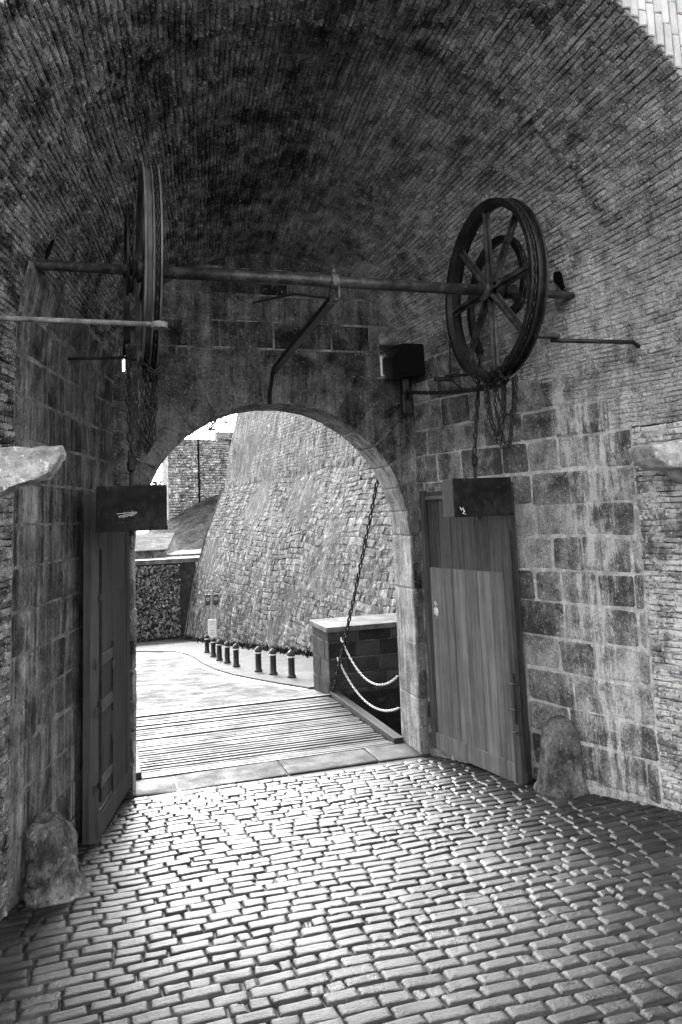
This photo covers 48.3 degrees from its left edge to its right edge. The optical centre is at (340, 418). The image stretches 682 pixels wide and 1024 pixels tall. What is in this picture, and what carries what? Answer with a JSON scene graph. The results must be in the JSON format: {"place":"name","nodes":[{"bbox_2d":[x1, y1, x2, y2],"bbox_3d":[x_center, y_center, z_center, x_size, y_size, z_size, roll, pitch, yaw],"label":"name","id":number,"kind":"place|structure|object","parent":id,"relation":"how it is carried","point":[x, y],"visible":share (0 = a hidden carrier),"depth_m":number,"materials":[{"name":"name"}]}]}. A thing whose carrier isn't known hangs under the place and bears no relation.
{"place":"outdoors","nodes":[
{"label":"outdoors","id":0,"kind":"place"},
{"bbox_2d":[123,359,236,484],"label":"sky","id":1,"kind":"structure","parent":0,"point":[232,418],"materials":[{"name":"white"}]},
{"bbox_2d":[146,494,219,569],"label":"terrain","id":2,"kind":"structure","parent":0,"point":[188,527],"depth_m":54.06,"materials":[{"name":"grey plant"}]},
{"bbox_2d":[162,430,232,519],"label":"bastion","id":3,"kind":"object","parent":2,"relation":"on","point":[194,471],"visible":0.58,"depth_m":59.26,"materials":[{"name":"grey stone"}]},
{"bbox_2d":[206,417,232,432],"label":"bush","id":4,"kind":"object","parent":3,"relation":"on","point":[212,424],"visible":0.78,"depth_m":61.19,"materials":[{"name":"plant"}]},
{"bbox_2d":[136,641,313,688],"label":"pavement","id":5,"kind":"structure","parent":0,"point":[304,672],"depth_m":16.59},
{"bbox_2d":[204,634,209,652],"bbox_3d":[-3.753,6.300,21.295,0.166,0.500,0.166,0,-8,-17],"label":"bollard","id":6,"kind":"object","parent":5,"relation":"on","point":[206,637],"visible":1,"depth_m":21.24,"materials":[{"name":"metal"}]},
{"bbox_2d":[205,590,218,637],"bbox_3d":[-3.680,5.790,21.711,0.380,1.720,0.086,0,-8,-17],"label":"sign post","id":7,"kind":"object","parent":5,"relation":"on","point":[212,629],"visible":0.94,"depth_m":21.70,"materials":[{"name":"white metal"}]},
{"bbox_2d":[210,637,216,656],"bbox_3d":[-3.264,5.841,19.440,0.165,0.495,0.165,0,-8,-17],"label":"bollard","id":8,"kind":"object","parent":5,"relation":"on","point":[213,646],"visible":0.96,"depth_m":19.39,"materials":[{"name":"metal"}]},
{"bbox_2d":[216,639,222,660],"bbox_3d":[-2.900,5.517,18.129,0.164,0.490,0.164,0,-8,-17],"label":"bollard","id":9,"kind":"object","parent":5,"relation":"on","point":[219,649],"visible":0.98,"depth_m":18.08,"materials":[{"name":"metal"}]},
{"bbox_2d":[224,641,230,663],"bbox_3d":[-2.568,5.274,17.168,0.162,0.486,0.162,0,-8,-17],"label":"bollard","id":10,"kind":"object","parent":5,"relation":"on","point":[227,651],"visible":1,"depth_m":17.12,"materials":[{"name":"metal"}]},
{"bbox_2d":[232,643,239,666],"bbox_3d":[-2.220,5.004,16.088,0.160,0.482,0.160,0,-8,-17],"label":"bollard","id":11,"kind":"object","parent":5,"relation":"on","point":[236,655],"visible":0.98,"depth_m":16.04,"materials":[{"name":"metal"}]},
{"bbox_2d":[254,646,262,671],"bbox_3d":[-1.589,4.623,14.616,0.159,0.477,0.159,0,-8,-17],"label":"bollard","id":12,"kind":"object","parent":5,"relation":"on","point":[258,652],"visible":0.99,"depth_m":14.57,"materials":[{"name":"metal"}]},
{"bbox_2d":[269,648,277,674],"bbox_3d":[-1.241,4.435,13.895,0.158,0.472,0.158,0,-8,-17],"label":"bollard","id":13,"kind":"object","parent":5,"relation":"on","point":[272,654],"visible":0.99,"depth_m":13.85,"materials":[{"name":"metal"}]},
{"bbox_2d":[287,650,295,677],"bbox_3d":[-0.857,4.236,13.138,0.156,0.468,0.156,0,-8,-17],"label":"bollard","id":14,"kind":"object","parent":5,"relation":"on","point":[291,662],"visible":1,"depth_m":13.09,"materials":[{"name":"metal"}]},
{"bbox_2d":[136,530,323,714],"bbox_3d":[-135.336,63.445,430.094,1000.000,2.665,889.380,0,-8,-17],"label":"road","id":15,"kind":"structure","parent":0,"point":[167,681],"depth_m":12.78,"materials":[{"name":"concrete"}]},
{"bbox_2d":[135,555,199,641],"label":"cross wall","id":16,"kind":"structure","parent":15,"relation":"on","point":[163,587],"depth_m":32.45,"materials":[{"name":"grey stone"}]},
{"bbox_2d":[135,533,200,558],"bbox_3d":[-11.914,6.220,36.525,11.200,1.030,6.200,0,-8,-17],"label":"casemate","id":17,"kind":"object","parent":16,"relation":"on","point":[156,545],"visible":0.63,"depth_m":36.38,"materials":[{"name":"grey concrete"}]},
{"bbox_2d":[136,635,313,657],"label":"grass","id":18,"kind":"structure","parent":15,"relation":"on","point":[280,649],"depth_m":22.55,"materials":[{"name":"black plant"}]},
{"bbox_2d":[172,652,304,689],"bbox_3d":[-2.977,5.559,17.098,0.530,1.302,12.435,1,-8,-21],"label":"painted line","id":19,"kind":"object","parent":15,"relation":"on","point":[194,661],"visible":1,"depth_m":14.32,"materials":[{"name":"white paint"}]},
{"bbox_2d":[136,691,403,779],"bbox_3d":[-1.052,3.779,9.046,2.890,0.255,2.515,0,-8,-17],"label":"drawbridge","id":20,"kind":"object","parent":15,"relation":"on","point":[171,743],"visible":0.66,"depth_m":8.82,"materials":[{"name":"grey wood"}]},
{"bbox_2d":[184,364,395,651],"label":"bastion wall","id":21,"kind":"structure","parent":15,"relation":"on","point":[279,556],"depth_m":22.84,"materials":[{"name":"grey stone"}]},
{"bbox_2d":[309,613,400,720],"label":"parapet","id":22,"kind":"structure","parent":15,"relation":"on","point":[371,644],"depth_m":10.91,"materials":[{"name":"grey stone"}]},
{"bbox_2d":[1,764,681,1023],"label":"ground","id":23,"kind":"structure","parent":0,"point":[240,983],"depth_m":3.99,"materials":[{"name":"grey stone"}]},
{"bbox_2d":[20,811,91,909],"bbox_3d":[-1.796,2.823,4.841,0.435,0.566,0.356,0,-8,-17],"label":"guard stone","id":24,"kind":"object","parent":23,"relation":"on","point":[54,875],"visible":0.95,"depth_m":4.73,"materials":[{"name":"grey stone"}]},
{"bbox_2d":[122,755,433,806],"bbox_3d":[-0.614,3.689,7.438,3.900,0.396,0.840,0,-8,-17],"label":"threshold bed","id":25,"kind":"object","parent":23,"relation":"on","point":[352,767],"visible":0.07,"depth_m":7.51,"materials":[{"name":"grey stone"}]},
{"bbox_2d":[123,743,430,798],"bbox_3d":[-0.668,3.514,7.615,3.692,0.054,0.474,0,-8,-17],"label":"threshold","id":26,"kind":"object","parent":25,"relation":"on","point":[247,773],"visible":0.55,"depth_m":7.58,"materials":[{"name":"grey stone"}]},
{"bbox_2d":[0,756,681,1023],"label":"cobbles","id":27,"kind":"object","parent":23,"relation":"on","point":[361,989],"visible":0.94,"depth_m":4.28,"materials":[{"name":"stone"}]},
{"bbox_2d":[0,0,681,920],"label":"gatehouse","id":28,"kind":"object","parent":23,"relation":"on","point":[380,138],"visible":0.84,"depth_m":6.09,"materials":[{"name":"brick"}]},
{"bbox_2d":[0,445,65,497],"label":"corbel","id":29,"kind":"object","parent":28,"relation":"attached to","point":[22,466],"visible":1,"depth_m":4.00,"materials":[{"name":"stone"}]},
{"bbox_2d":[0,315,167,329],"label":"guide rod","id":30,"kind":"object","parent":28,"relation":"attached to","point":[158,325],"visible":1,"depth_m":4.52,"materials":[{"name":"metal"}]},
{"bbox_2d":[67,354,136,360],"bbox_3d":[-1.916,-0.486,6.126,0.560,0.051,0.100,0,-8,-17],"label":"guide rod","id":31,"kind":"object","parent":28,"relation":"attached to","point":[132,357],"visible":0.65,"depth_m":6.12,"materials":[{"name":"metal"}]},
{"bbox_2d":[82,492,131,845],"bbox_3d":[-1.975,1.994,6.518,0.141,2.670,1.300,-2,-7,-4],"label":"door leaf","id":32,"kind":"object","parent":28,"relation":"attached to","point":[107,746],"visible":0.86,"depth_m":6.14,"materials":[{"name":"wood"}]},
{"bbox_2d":[252,268,339,403],"bbox_3d":[-0.409,-0.825,6.863,0.190,1.076,2.290,1,-8,-22],"label":"shaft strut","id":33,"kind":"object","parent":28,"relation":"attached to","point":[322,311],"visible":0.95,"depth_m":6.55,"materials":[{"name":"metal"}]},
{"bbox_2d":[34,161,574,380],"bbox_3d":[-0.068,-1.053,5.856,4.300,1.484,1.484,0,-8,-17],"label":"winding gear","id":34,"kind":"object","parent":28,"relation":"attached to","point":[491,290],"visible":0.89,"depth_m":5.88,"materials":[{"name":"metal"}]},
{"bbox_2d":[124,203,134,458],"bbox_3d":[-1.540,-0.638,5.575,0.076,1.840,1.024,0,-8,-17],"label":"counterweight chain","id":35,"kind":"object","parent":34,"relation":"hanging from","point":[129,386],"visible":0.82,"depth_m":5.87,"materials":[{"name":"metal"}]},
{"bbox_2d":[96,458,167,535],"bbox_3d":[-1.596,0.595,5.796,0.518,0.595,0.240,0,-8,-17],"label":"counterweight","id":36,"kind":"object","parent":35,"relation":"hanging from","point":[131,508],"visible":1,"depth_m":5.68,"materials":[{"name":"metal"}]},
{"bbox_2d":[132,163,165,453],"bbox_3d":[-1.371,-0.766,5.406,0.221,2.059,1.477,0,-8,-17],"label":"wheel chain","id":37,"kind":"object","parent":34,"relation":"hanging from","point":[146,376],"visible":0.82,"depth_m":5.21,"materials":[{"name":"metal"}]},
{"bbox_2d":[468,236,526,455],"bbox_3d":[1.312,-0.634,6.472,0.119,1.840,1.024,0,-8,-17],"label":"counterweight chain","id":38,"kind":"object","parent":34,"relation":"hanging from","point":[478,381],"visible":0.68,"depth_m":6.75,"materials":[{"name":"metal"}]},
{"bbox_2d":[442,455,513,520],"bbox_3d":[1.211,0.612,6.780,0.578,0.595,0.244,0,-8,-17],"label":"counterweight","id":39,"kind":"object","parent":38,"relation":"hanging from","point":[475,496],"visible":0.92,"depth_m":6.67,"materials":[{"name":"metal"}]},
{"bbox_2d":[472,197,536,448],"bbox_3d":[1.243,-0.766,6.228,0.240,2.052,1.477,0,-8,-17],"label":"wheel chain","id":40,"kind":"object","parent":34,"relation":"hanging from","point":[486,384],"visible":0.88,"depth_m":6.09,"materials":[{"name":"metal"}]},
{"bbox_2d":[331,477,378,691],"bbox_3d":[0.181,2.069,9.683,0.056,3.211,2.393,0,-8,-17],"label":"lifting chain","id":41,"kind":"object","parent":28,"relation":"attached to","point":[355,585],"visible":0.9,"depth_m":9.61,"materials":[{"name":"metal"}]},
{"bbox_2d":[337,657,399,711],"bbox_3d":[0.300,3.333,9.431,0.032,0.390,2.204,0,-8,-18],"label":"safety chain","id":42,"kind":"object","parent":28,"relation":"attached to","point":[374,707],"visible":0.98,"depth_m":9.43,"materials":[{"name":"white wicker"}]},
{"bbox_2d":[340,638,398,685],"bbox_3d":[0.319,3.038,9.372,0.032,0.400,2.003,0,-8,-19],"label":"safety chain","id":43,"kind":"object","parent":28,"relation":"attached to","point":[377,684],"visible":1,"depth_m":9.35,"materials":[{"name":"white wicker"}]},
{"bbox_2d":[382,343,424,414],"bbox_3d":[0.707,-0.430,8.187,0.460,0.810,0.370,0,-8,-17],"label":"pulley housing","id":44,"kind":"object","parent":28,"relation":"attached to","point":[405,361],"visible":0.96,"depth_m":8.05,"materials":[{"name":"metal"}]},
{"bbox_2d":[404,378,510,394],"bbox_3d":[1.026,-0.287,7.092,0.071,0.300,2.134,0,-8,-18],"label":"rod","id":45,"kind":"object","parent":44,"relation":"attached to","point":[457,391],"visible":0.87,"depth_m":7.08,"materials":[{"name":"metal"}]},
{"bbox_2d":[434,373,468,380],"bbox_3d":[1.250,-0.400,7.045,0.831,0.115,0.065,0,-8,-17],"label":"guide rod","id":46,"kind":"object","parent":28,"relation":"attached to","point":[446,378],"visible":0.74,"depth_m":6.93,"materials":[{"name":"metal"}]},
{"bbox_2d":[449,344,474,390],"bbox_3d":[1.059,-0.459,6.715,0.022,0.494,0.458,0,-8,-19],"label":"guide chain","id":47,"kind":"object","parent":46,"relation":"hanging from","point":[454,382],"visible":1,"depth_m":6.91,"materials":[{"name":"metal"}]},
{"bbox_2d":[419,482,532,784],"bbox_3d":[1.239,1.981,7.387,0.148,2.670,1.459,2,-8,-28],"label":"door leaf","id":48,"kind":"object","parent":28,"relation":"attached to","point":[478,710],"visible":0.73,"depth_m":7.24,"materials":[{"name":"wood"}]},
{"bbox_2d":[534,333,640,347],"bbox_3d":[1.910,-0.584,5.717,1.186,0.099,0.102,2,-8,-31],"label":"guide rod","id":49,"kind":"object","parent":28,"relation":"attached to","point":[554,337],"visible":0.98,"depth_m":5.62,"materials":[{"name":"metal"}]},
{"bbox_2d":[628,440,681,483],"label":"corbel","id":50,"kind":"object","parent":28,"relation":"attached to","point":[665,458],"visible":1,"depth_m":5.40,"materials":[{"name":"stone"}]},
{"bbox_2d":[534,715,589,798],"bbox_3d":[1.843,2.944,6.367,0.431,0.843,0.473,0,-8,-17],"label":"guard stone","id":51,"kind":"object","parent":23,"relation":"on","point":[561,773],"visible":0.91,"depth_m":6.27,"materials":[{"name":"grey stone"}]},
{"bbox_2d":[343,688,401,735],"bbox_3d":[-2.981,6.053,9.454,60.000,4.396,0.001,0,-8,-17],"label":"moat edge","id":52,"kind":"object","parent":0,"point":[390,719],"depth_m":10.85,"materials":[{"name":"black"}]}
]}

